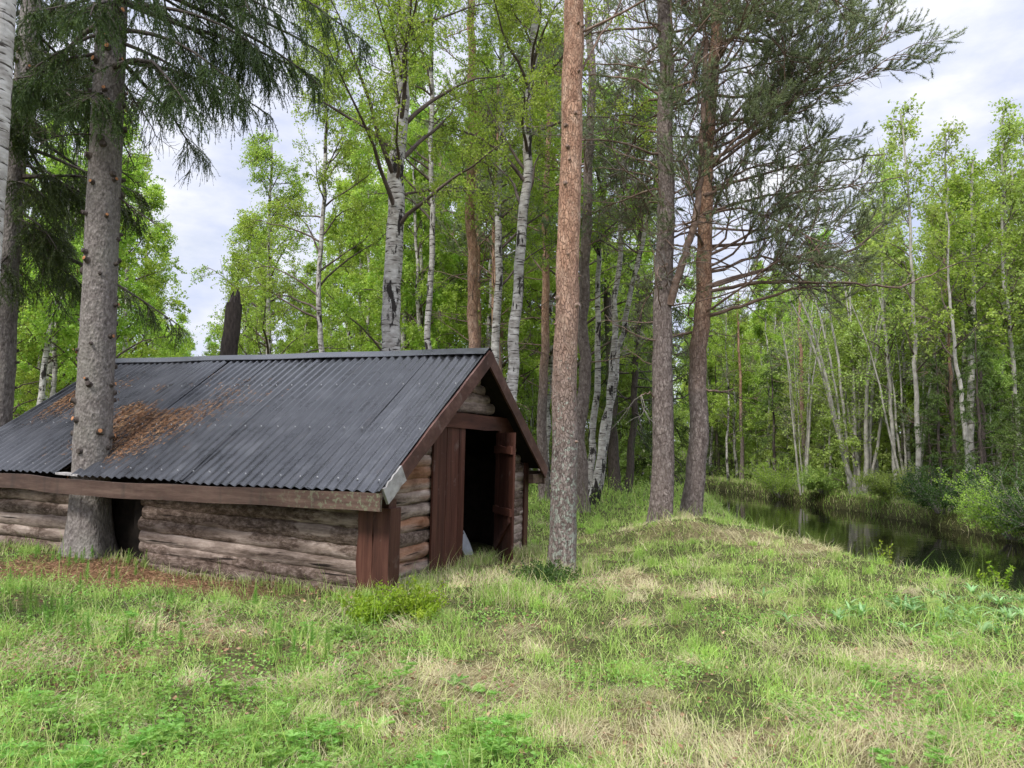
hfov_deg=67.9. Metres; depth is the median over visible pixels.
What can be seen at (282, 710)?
lupin plant
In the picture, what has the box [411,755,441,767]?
broadleaf seedling
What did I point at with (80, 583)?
horsetail
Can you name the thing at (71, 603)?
horsetail
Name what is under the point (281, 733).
lupin plant
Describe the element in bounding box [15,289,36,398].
birch tree
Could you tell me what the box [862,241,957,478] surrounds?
birch tree
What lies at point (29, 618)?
horsetail
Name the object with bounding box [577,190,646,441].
birch tree
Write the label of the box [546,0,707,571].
pine tree
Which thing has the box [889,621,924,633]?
broad bladed plant
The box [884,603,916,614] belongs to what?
broad bladed plant
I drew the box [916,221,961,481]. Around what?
aspen tree
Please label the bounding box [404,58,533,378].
birch tree
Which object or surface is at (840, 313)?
birch tree
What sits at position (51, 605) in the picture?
horsetail
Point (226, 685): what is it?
lupin plant
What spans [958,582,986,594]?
broad bladed plant
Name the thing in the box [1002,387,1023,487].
spruce tree
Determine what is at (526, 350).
birch tree
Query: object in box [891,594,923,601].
broad bladed plant
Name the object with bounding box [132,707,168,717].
broadleaf seedling
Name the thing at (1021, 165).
aspen tree
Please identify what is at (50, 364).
birch tree
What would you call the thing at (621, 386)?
young broadleaf
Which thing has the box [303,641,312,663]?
horsetail
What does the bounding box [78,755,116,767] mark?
lupin plant
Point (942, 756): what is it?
lupin plant
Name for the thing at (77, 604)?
lupin plant
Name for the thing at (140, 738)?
lupin plant
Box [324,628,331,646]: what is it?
horsetail
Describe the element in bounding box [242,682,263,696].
lupin plant
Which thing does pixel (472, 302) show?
pine tree
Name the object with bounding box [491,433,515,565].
door
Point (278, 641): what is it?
lupin plant
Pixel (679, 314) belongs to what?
spruce tree
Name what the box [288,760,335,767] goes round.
lupin plant
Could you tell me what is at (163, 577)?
fallen needles
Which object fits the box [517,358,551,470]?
young broadleaf
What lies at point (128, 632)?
horsetail
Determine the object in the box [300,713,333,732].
lupin plant
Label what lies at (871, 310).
birch tree
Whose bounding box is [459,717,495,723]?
broadleaf seedling
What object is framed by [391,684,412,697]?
lupin plant
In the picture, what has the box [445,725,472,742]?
lupin plant
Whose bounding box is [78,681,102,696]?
broadleaf seedling
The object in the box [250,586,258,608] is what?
horsetail
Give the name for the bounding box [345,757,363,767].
lupin plant
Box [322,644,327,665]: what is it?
horsetail
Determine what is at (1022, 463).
spruce tree
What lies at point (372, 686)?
lupin plant
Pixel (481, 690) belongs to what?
lupin plant
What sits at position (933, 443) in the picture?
young broadleaf
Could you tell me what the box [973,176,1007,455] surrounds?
aspen tree
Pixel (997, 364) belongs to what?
young broadleaf
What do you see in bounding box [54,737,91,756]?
broadleaf seedling
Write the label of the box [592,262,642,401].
birch tree
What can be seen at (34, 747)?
lupin plant
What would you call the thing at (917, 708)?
lupin plant
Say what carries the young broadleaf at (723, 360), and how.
on the ground at (908, 512)
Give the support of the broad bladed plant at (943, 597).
on the ground at (908, 512)
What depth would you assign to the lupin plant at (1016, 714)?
4.21 m
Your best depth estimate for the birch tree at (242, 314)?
33.17 m
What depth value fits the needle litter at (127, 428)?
10.45 m
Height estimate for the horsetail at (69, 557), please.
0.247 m
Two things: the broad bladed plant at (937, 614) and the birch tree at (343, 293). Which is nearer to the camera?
the broad bladed plant at (937, 614)
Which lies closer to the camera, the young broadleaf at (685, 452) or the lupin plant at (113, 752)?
the lupin plant at (113, 752)
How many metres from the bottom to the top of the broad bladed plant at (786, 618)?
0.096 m
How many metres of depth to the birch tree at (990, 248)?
29.66 m
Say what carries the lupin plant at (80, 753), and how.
on the ground at (908, 512)
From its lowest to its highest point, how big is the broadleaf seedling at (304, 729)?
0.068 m
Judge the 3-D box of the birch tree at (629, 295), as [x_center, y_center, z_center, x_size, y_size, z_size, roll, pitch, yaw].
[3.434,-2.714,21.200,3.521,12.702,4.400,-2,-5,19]
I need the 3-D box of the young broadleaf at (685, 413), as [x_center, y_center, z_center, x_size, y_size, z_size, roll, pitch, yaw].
[5.963,0.307,34.655,5.218,9.000,4.172,3,-6,-36]
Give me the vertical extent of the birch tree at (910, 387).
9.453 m
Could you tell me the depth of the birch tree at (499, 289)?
18.57 m
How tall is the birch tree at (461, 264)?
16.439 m
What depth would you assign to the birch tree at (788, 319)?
41.06 m
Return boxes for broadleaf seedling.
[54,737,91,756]
[62,668,89,677]
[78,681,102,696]
[87,702,112,716]
[107,725,129,736]
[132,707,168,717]
[158,713,184,730]
[231,728,259,737]
[296,724,319,736]
[357,715,394,728]
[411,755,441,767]
[439,673,468,685]
[459,682,484,693]
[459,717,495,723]
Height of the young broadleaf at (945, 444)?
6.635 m
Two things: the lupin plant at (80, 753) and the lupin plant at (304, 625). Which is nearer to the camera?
the lupin plant at (80, 753)
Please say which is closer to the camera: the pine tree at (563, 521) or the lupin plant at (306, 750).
the lupin plant at (306, 750)
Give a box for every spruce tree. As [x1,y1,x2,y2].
[0,0,191,426]
[9,0,389,559]
[580,163,688,491]
[591,185,679,493]
[626,325,683,477]
[634,246,718,484]
[706,351,734,477]
[707,384,734,474]
[713,370,739,473]
[745,344,797,482]
[881,404,915,494]
[892,354,942,476]
[904,353,969,502]
[910,382,949,475]
[910,389,951,499]
[921,399,950,488]
[923,342,976,491]
[938,304,1023,494]
[947,330,1019,506]
[957,369,1003,495]
[980,389,1010,483]
[990,319,1023,505]
[993,393,1023,495]
[996,333,1023,480]
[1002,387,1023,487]
[1015,401,1023,491]
[1017,305,1023,444]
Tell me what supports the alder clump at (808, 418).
on the ground at (908, 512)
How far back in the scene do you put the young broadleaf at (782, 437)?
36.72 m
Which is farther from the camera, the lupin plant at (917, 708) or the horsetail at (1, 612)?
the horsetail at (1, 612)
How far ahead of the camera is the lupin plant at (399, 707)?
4.64 m
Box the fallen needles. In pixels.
[0,552,426,601]
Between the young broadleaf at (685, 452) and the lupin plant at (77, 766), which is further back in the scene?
the young broadleaf at (685, 452)
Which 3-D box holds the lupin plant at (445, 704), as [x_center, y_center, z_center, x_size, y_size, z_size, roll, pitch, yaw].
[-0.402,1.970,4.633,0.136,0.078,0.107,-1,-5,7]
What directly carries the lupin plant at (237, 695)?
on the ground at (908, 512)
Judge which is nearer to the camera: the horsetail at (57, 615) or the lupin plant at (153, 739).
the lupin plant at (153, 739)
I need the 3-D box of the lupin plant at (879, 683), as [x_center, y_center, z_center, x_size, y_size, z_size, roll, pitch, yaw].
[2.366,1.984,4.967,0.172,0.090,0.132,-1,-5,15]
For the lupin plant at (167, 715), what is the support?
on the ground at (908, 512)
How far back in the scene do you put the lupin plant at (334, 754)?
3.89 m
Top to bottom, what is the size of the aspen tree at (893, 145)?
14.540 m
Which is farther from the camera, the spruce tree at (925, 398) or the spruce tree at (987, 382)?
the spruce tree at (925, 398)
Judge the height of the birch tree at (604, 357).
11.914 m
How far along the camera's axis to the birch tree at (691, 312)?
47.76 m
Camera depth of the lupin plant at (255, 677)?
5.08 m
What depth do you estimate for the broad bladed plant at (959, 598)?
7.74 m
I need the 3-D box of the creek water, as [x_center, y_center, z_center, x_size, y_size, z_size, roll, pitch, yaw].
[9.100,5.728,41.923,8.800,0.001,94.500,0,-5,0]
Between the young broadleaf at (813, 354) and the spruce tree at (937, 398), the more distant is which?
the young broadleaf at (813, 354)
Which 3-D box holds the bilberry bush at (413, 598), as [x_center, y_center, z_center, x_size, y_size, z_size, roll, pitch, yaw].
[-0.978,2.025,7.093,0.870,0.379,0.944,2,-5,-20]
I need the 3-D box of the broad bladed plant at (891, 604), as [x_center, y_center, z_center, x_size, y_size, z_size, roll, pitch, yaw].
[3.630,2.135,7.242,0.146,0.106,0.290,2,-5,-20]
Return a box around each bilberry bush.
[327,617,368,643]
[336,581,408,624]
[354,576,452,622]
[505,559,581,586]
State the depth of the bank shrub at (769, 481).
32.41 m
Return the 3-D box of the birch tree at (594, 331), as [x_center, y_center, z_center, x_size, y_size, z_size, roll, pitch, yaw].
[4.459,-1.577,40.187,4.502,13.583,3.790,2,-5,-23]
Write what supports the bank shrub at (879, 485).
on the ground at (908, 512)
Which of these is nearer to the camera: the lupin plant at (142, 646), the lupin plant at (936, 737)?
the lupin plant at (936, 737)
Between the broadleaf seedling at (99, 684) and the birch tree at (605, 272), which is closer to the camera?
the broadleaf seedling at (99, 684)
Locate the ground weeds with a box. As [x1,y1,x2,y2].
[0,550,1023,767]
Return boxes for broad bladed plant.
[748,586,775,598]
[773,610,800,620]
[825,607,850,616]
[830,611,853,620]
[839,598,859,605]
[845,600,866,610]
[845,601,875,616]
[854,603,875,610]
[880,595,915,607]
[880,600,902,612]
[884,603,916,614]
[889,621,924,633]
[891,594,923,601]
[897,601,926,611]
[898,602,925,615]
[906,597,938,606]
[924,610,952,620]
[932,591,962,604]
[936,605,952,613]
[940,607,954,617]
[946,593,970,602]
[956,605,984,615]
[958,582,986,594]
[959,609,997,619]
[960,620,1001,632]
[970,594,988,601]
[977,590,992,599]
[986,607,1018,618]
[990,595,1013,600]
[990,596,1013,607]
[991,606,1017,618]
[991,614,1013,624]
[991,625,1012,632]
[993,596,1013,606]
[993,608,1022,621]
[1007,604,1023,615]
[1008,594,1023,602]
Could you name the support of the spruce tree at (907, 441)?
on the ground at (908, 512)
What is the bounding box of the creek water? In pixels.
[677,481,1023,592]
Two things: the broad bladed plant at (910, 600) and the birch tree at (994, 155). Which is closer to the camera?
the broad bladed plant at (910, 600)
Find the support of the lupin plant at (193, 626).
on the ground at (908, 512)
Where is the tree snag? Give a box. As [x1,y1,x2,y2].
[220,288,241,354]
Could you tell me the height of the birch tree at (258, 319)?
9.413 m
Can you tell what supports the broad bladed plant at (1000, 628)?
on the ground at (908, 512)
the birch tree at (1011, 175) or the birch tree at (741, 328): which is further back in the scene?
the birch tree at (741, 328)
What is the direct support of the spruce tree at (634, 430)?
on the ground at (908, 512)
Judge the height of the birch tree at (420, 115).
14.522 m
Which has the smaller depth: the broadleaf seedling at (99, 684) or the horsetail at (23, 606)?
the broadleaf seedling at (99, 684)
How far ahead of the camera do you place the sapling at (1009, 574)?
8.75 m
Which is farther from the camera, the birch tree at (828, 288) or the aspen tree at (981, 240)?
the birch tree at (828, 288)
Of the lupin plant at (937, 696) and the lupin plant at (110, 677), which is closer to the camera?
the lupin plant at (937, 696)
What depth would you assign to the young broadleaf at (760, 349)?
46.84 m
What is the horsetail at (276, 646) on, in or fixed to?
on the ground at (908, 512)
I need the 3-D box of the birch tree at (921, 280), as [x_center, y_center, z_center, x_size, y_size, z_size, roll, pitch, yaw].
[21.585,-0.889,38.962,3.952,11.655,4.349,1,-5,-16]
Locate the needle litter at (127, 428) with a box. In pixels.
[22,374,288,468]
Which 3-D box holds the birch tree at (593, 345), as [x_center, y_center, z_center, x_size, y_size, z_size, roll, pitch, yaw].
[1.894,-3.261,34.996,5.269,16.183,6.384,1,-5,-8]
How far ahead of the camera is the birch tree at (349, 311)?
28.82 m
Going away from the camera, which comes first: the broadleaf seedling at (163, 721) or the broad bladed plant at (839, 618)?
the broadleaf seedling at (163, 721)
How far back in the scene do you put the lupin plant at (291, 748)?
3.85 m
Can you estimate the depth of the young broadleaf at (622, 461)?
31.61 m
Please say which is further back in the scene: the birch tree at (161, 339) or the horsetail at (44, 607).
the birch tree at (161, 339)
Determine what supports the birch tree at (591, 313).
on the ground at (908, 512)
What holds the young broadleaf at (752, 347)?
on the ground at (908, 512)
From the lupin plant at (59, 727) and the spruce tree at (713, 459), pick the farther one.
the spruce tree at (713, 459)
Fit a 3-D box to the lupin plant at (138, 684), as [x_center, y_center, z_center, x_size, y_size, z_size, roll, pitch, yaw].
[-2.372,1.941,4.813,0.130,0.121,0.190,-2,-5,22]
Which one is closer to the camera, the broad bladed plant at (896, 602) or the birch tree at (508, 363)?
the broad bladed plant at (896, 602)
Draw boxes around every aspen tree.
[781,314,811,458]
[795,318,818,458]
[809,311,846,468]
[820,157,922,480]
[833,303,857,480]
[835,200,882,476]
[853,133,927,472]
[855,243,879,466]
[860,93,986,499]
[874,204,935,470]
[901,115,989,472]
[904,183,941,466]
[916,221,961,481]
[931,97,1023,485]
[957,219,1007,368]
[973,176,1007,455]
[978,185,1023,355]
[986,112,1023,287]
[1006,154,1023,324]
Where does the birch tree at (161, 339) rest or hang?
on the ground at (908, 512)
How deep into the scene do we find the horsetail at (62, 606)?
6.42 m
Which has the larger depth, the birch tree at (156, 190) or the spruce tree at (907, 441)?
the birch tree at (156, 190)
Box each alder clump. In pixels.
[753,277,855,494]
[775,258,929,495]
[809,256,996,478]
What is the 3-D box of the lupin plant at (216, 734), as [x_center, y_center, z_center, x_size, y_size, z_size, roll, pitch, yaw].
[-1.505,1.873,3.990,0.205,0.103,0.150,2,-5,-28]
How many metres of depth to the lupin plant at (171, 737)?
4.03 m
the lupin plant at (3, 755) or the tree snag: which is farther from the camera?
the tree snag
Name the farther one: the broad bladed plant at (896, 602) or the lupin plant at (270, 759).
the broad bladed plant at (896, 602)
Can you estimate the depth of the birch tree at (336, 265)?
46.43 m
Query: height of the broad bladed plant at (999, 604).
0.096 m
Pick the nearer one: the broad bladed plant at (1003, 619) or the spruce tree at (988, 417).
the broad bladed plant at (1003, 619)
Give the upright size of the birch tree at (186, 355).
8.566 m
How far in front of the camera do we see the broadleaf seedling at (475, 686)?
4.95 m
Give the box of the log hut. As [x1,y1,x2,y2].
[0,348,547,594]
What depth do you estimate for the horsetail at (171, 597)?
7.19 m
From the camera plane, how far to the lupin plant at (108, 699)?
4.47 m
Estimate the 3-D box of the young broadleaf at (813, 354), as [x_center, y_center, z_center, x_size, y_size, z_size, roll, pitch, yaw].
[15.824,1.189,39.306,4.073,7.817,4.171,-1,-5,14]
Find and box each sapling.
[875,540,892,564]
[975,569,999,585]
[986,561,1014,589]
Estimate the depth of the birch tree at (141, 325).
50.15 m
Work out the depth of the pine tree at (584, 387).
19.14 m
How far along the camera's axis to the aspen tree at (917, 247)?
36.97 m
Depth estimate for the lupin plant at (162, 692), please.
4.66 m
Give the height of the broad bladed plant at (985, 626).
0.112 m
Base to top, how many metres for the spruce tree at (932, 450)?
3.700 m
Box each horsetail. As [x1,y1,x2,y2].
[0,602,5,620]
[7,600,15,617]
[21,591,27,608]
[26,602,33,621]
[27,581,35,606]
[40,598,47,615]
[48,620,54,635]
[49,592,54,612]
[54,599,63,626]
[59,596,67,619]
[60,613,67,634]
[66,547,72,565]
[67,594,75,612]
[67,617,74,638]
[77,573,83,590]
[79,616,85,636]
[82,610,92,635]
[84,561,91,579]
[112,565,120,578]
[121,620,131,640]
[126,550,130,562]
[128,624,133,643]
[149,613,159,643]
[168,588,174,603]
[176,622,185,642]
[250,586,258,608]
[269,635,280,664]
[276,609,283,633]
[288,628,298,652]
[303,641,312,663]
[307,620,314,648]
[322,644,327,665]
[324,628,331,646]
[327,636,331,657]
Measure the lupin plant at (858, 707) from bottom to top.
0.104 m
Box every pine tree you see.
[376,215,457,333]
[409,0,549,347]
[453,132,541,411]
[476,19,613,500]
[499,0,656,512]
[510,0,826,522]
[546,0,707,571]
[583,0,1017,517]
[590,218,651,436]
[709,282,768,479]
[761,265,842,469]
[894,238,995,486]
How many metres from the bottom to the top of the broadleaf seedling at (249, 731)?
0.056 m
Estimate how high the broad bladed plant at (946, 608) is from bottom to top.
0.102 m
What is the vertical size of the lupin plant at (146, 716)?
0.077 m
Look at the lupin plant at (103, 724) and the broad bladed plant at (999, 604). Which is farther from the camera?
the broad bladed plant at (999, 604)
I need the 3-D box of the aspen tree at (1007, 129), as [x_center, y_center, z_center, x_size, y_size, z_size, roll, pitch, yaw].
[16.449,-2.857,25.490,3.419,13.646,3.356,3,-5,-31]
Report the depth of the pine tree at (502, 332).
29.68 m
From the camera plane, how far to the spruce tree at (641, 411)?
36.76 m
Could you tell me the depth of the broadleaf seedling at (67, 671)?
5.03 m
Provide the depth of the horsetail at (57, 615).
6.14 m
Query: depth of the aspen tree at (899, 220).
34.61 m
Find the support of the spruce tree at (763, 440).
on the ground at (908, 512)
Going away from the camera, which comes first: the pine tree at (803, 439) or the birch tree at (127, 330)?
the birch tree at (127, 330)
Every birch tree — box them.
[0,0,16,271]
[13,98,123,417]
[13,168,71,417]
[13,179,69,418]
[15,217,74,395]
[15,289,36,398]
[17,107,191,381]
[17,165,124,397]
[17,173,83,379]
[19,124,88,404]
[44,200,154,383]
[51,124,190,387]
[116,180,197,357]
[121,273,167,352]
[141,304,169,357]
[169,312,193,355]
[184,344,196,356]
[189,128,363,354]
[198,214,293,355]
[202,324,221,355]
[213,227,296,354]
[217,283,253,354]
[219,0,414,351]
[249,297,271,353]
[280,259,325,353]
[285,305,311,349]
[287,286,317,353]
[291,0,525,350]
[295,174,380,351]
[299,223,344,349]
[304,54,488,351]
[314,137,385,351]
[316,263,364,352]
[323,163,412,351]
[328,171,408,351]
[329,0,523,349]
[347,169,434,351]
[352,118,488,350]
[365,101,468,349]
[379,131,488,349]
[400,140,506,349]
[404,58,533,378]
[415,0,658,400]
[421,109,553,380]
[422,0,591,364]
[435,52,556,417]
[440,116,534,368]
[445,80,579,393]
[482,219,533,429]
[487,15,680,373]
[488,42,604,483]
[491,214,555,425]
[503,147,604,474]
[505,243,555,439]
[536,63,657,504]
[538,76,657,494]
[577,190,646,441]
[577,235,648,480]
[577,238,638,456]
[579,79,690,504]
[591,250,676,475]
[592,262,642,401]
[593,184,687,474]
[600,249,675,459]
[674,250,737,433]
[674,325,709,439]
[682,306,744,476]
[686,323,724,465]
[706,284,761,480]
[708,293,731,464]
[709,306,770,478]
[713,309,763,437]
[728,260,790,470]
[729,278,799,475]
[745,270,789,471]
[754,284,812,462]
[764,226,863,467]
[774,291,815,467]
[796,279,818,452]
[805,208,920,476]
[815,257,913,458]
[818,280,840,454]
[853,248,909,394]
[856,262,944,468]
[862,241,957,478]
[892,195,1016,494]
[894,180,1021,426]
[894,180,1023,438]
[898,284,941,466]
[903,257,932,409]
[910,149,1023,491]
[926,195,1017,445]
[957,125,1023,479]
[969,162,1023,487]
[987,181,1023,369]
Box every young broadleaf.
[516,345,551,469]
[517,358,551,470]
[534,312,624,469]
[585,338,625,471]
[589,341,651,479]
[605,293,689,477]
[617,328,684,483]
[674,342,719,456]
[674,361,728,462]
[708,318,756,453]
[708,336,771,473]
[718,320,780,455]
[725,383,772,471]
[731,363,790,477]
[744,338,827,474]
[755,296,825,460]
[756,379,815,479]
[777,333,852,470]
[787,373,863,483]
[804,314,909,492]
[806,406,861,470]
[825,323,912,466]
[851,350,913,476]
[889,335,1002,464]
[935,369,993,454]
[936,342,1023,488]
[936,344,1023,481]
[987,301,1023,486]
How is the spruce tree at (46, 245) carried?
on the ground at (908, 512)
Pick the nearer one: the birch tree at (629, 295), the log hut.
the log hut
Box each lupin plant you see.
[0,740,45,762]
[4,688,47,710]
[15,692,59,715]
[15,743,63,764]
[18,741,39,759]
[26,696,60,708]
[29,753,69,767]
[35,704,68,725]
[47,723,71,737]
[54,693,80,708]
[61,758,88,767]
[63,745,102,760]
[64,748,119,767]
[67,675,78,684]
[74,600,87,611]
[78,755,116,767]
[80,651,97,660]
[81,710,119,730]
[82,659,98,670]
[90,723,106,738]
[90,743,109,754]
[91,692,117,708]
[98,673,119,686]
[104,626,122,634]
[105,750,118,755]
[113,673,135,689]
[116,727,158,758]
[120,610,138,621]
[122,680,152,698]
[125,732,166,755]
[127,732,157,751]
[131,642,151,651]
[136,711,152,725]
[138,725,163,743]
[142,666,158,675]
[145,721,182,748]
[152,686,181,704]
[158,711,185,722]
[160,728,197,746]
[169,723,190,739]
[179,621,191,627]
[182,725,211,741]
[186,623,202,634]
[192,630,202,637]
[204,728,240,748]
[207,684,227,698]
[212,617,223,626]
[220,680,241,701]
[227,726,247,737]
[230,693,252,708]
[235,713,270,734]
[237,731,276,752]
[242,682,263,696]
[247,674,263,683]
[247,743,291,767]
[247,744,264,753]
[258,701,293,723]
[272,636,288,648]
[272,696,296,708]
[275,746,300,762]
[276,728,298,745]
[283,725,328,753]
[286,729,309,755]
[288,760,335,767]
[291,748,322,765]
[299,621,316,626]
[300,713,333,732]
[301,626,325,638]
[307,760,330,766]
[318,718,362,744]
[322,737,340,750]
[326,744,343,764]
[334,729,351,743]
[335,674,374,697]
[339,698,369,716]
[341,651,362,662]
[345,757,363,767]
[348,681,380,701]
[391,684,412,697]
[391,698,412,711]
[392,669,411,684]
[397,660,417,675]
[399,698,430,717]
[400,663,415,671]
[404,759,425,767]
[415,749,457,767]
[435,750,453,760]
[436,699,454,710]
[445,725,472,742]
[448,751,494,767]
[462,718,483,736]
[467,742,487,763]
[468,745,502,767]
[475,688,498,707]
[475,716,504,741]
[481,729,507,759]
[484,721,517,739]
[489,735,532,761]
[494,738,516,753]
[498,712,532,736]
[836,701,870,720]
[845,712,867,720]
[859,662,870,670]
[861,679,888,693]
[868,746,896,764]
[876,754,894,767]
[905,700,933,718]
[920,747,955,767]
[923,742,937,754]
[924,730,942,747]
[926,690,951,708]
[984,670,1013,685]
[985,711,1005,722]
[1011,711,1023,730]
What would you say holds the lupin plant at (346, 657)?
on the ground at (908, 512)
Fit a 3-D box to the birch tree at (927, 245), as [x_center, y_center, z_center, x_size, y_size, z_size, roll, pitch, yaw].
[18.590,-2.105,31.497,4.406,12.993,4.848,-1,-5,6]
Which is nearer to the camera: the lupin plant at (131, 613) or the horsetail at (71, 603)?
the lupin plant at (131, 613)
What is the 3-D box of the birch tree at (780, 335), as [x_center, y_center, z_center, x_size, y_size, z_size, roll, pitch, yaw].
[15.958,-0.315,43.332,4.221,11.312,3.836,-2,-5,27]
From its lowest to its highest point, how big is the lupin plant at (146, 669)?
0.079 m
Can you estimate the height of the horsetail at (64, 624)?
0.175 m
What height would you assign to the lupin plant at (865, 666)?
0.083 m
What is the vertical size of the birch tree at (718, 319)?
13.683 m
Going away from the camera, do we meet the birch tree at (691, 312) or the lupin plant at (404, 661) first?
the lupin plant at (404, 661)
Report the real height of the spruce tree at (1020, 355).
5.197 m
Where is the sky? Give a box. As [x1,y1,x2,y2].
[13,0,1023,440]
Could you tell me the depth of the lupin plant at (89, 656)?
5.30 m
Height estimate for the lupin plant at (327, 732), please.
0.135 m
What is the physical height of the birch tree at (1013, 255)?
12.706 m
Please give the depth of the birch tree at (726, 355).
39.95 m
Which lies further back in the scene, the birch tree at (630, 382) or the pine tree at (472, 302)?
the birch tree at (630, 382)
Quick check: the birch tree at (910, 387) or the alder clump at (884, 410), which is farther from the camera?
the birch tree at (910, 387)
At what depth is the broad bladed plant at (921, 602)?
7.43 m
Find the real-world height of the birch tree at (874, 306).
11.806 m
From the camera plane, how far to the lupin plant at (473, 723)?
4.19 m
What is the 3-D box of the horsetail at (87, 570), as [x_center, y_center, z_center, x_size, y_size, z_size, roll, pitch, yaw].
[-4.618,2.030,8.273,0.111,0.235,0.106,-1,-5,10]
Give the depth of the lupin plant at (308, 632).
6.31 m
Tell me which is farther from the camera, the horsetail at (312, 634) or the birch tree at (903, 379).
the birch tree at (903, 379)
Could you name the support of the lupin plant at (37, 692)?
on the ground at (908, 512)
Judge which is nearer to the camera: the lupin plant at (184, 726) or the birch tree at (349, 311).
the lupin plant at (184, 726)
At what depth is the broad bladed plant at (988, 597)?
7.87 m
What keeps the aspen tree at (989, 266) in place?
on the ground at (908, 512)
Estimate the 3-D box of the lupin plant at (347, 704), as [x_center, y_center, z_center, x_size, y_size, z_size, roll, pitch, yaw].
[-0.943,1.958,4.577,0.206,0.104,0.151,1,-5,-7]
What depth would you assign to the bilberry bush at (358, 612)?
7.01 m
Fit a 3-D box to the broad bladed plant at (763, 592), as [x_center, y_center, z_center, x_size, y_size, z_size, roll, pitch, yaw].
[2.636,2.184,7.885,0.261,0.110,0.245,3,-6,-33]
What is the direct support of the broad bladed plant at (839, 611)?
on the ground at (908, 512)
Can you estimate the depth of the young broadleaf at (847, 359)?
29.02 m
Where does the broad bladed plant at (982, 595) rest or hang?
on the ground at (908, 512)
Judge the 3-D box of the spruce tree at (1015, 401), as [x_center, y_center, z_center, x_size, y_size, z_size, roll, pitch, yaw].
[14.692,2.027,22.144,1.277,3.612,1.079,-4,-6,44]
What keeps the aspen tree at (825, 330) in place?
on the ground at (908, 512)
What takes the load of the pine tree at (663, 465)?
on the ground at (908, 512)
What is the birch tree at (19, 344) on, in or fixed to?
on the ground at (908, 512)
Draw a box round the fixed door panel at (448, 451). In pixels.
[429,428,465,575]
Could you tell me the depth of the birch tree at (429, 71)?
17.53 m
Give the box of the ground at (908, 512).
[0,442,1023,767]
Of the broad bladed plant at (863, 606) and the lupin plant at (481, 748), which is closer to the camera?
the lupin plant at (481, 748)
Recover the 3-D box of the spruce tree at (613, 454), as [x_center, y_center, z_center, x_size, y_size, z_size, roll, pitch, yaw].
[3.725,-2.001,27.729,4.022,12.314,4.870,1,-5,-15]
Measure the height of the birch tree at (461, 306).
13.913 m
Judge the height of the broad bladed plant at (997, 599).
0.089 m
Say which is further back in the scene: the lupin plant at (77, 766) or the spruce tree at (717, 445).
the spruce tree at (717, 445)
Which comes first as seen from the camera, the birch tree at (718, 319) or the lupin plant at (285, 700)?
the lupin plant at (285, 700)
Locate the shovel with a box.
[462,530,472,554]
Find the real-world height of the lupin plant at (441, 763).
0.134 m
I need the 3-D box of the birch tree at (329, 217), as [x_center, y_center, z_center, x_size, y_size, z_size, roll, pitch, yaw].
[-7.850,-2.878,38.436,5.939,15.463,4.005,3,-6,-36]
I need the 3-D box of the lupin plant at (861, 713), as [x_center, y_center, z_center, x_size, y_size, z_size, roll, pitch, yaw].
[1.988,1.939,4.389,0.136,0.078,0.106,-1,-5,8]
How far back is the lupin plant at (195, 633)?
6.27 m
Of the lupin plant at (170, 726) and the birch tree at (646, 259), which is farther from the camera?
the birch tree at (646, 259)
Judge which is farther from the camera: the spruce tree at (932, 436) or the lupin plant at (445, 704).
the spruce tree at (932, 436)
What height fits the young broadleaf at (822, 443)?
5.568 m
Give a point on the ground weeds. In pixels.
(251, 760)
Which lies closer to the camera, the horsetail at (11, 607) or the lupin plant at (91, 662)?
the lupin plant at (91, 662)
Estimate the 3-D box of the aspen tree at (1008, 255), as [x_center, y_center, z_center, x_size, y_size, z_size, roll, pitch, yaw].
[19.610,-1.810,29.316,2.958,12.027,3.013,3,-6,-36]
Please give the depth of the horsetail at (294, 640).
5.72 m
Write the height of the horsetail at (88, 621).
0.226 m
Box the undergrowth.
[528,457,1023,512]
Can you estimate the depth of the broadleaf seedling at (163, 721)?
4.24 m
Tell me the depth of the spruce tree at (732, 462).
47.08 m
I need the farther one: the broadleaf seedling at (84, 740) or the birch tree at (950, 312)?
the birch tree at (950, 312)
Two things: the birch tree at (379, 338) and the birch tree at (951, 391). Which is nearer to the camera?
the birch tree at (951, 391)
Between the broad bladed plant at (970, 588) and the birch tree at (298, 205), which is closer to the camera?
the broad bladed plant at (970, 588)
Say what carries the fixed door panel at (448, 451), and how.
in the log hut
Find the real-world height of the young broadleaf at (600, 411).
8.671 m
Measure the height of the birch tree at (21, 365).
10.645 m
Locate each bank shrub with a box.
[738,451,826,497]
[793,460,846,493]
[848,460,936,500]
[891,456,1004,513]
[928,464,1023,540]
[960,455,1023,541]
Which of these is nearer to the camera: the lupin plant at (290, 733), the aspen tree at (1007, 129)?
the lupin plant at (290, 733)
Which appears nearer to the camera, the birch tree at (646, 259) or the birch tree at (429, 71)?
the birch tree at (429, 71)
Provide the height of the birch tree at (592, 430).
12.983 m
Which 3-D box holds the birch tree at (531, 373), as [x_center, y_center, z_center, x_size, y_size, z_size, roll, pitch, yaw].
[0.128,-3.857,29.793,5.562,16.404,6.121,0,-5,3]
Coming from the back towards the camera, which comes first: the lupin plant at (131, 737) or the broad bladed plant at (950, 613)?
the broad bladed plant at (950, 613)

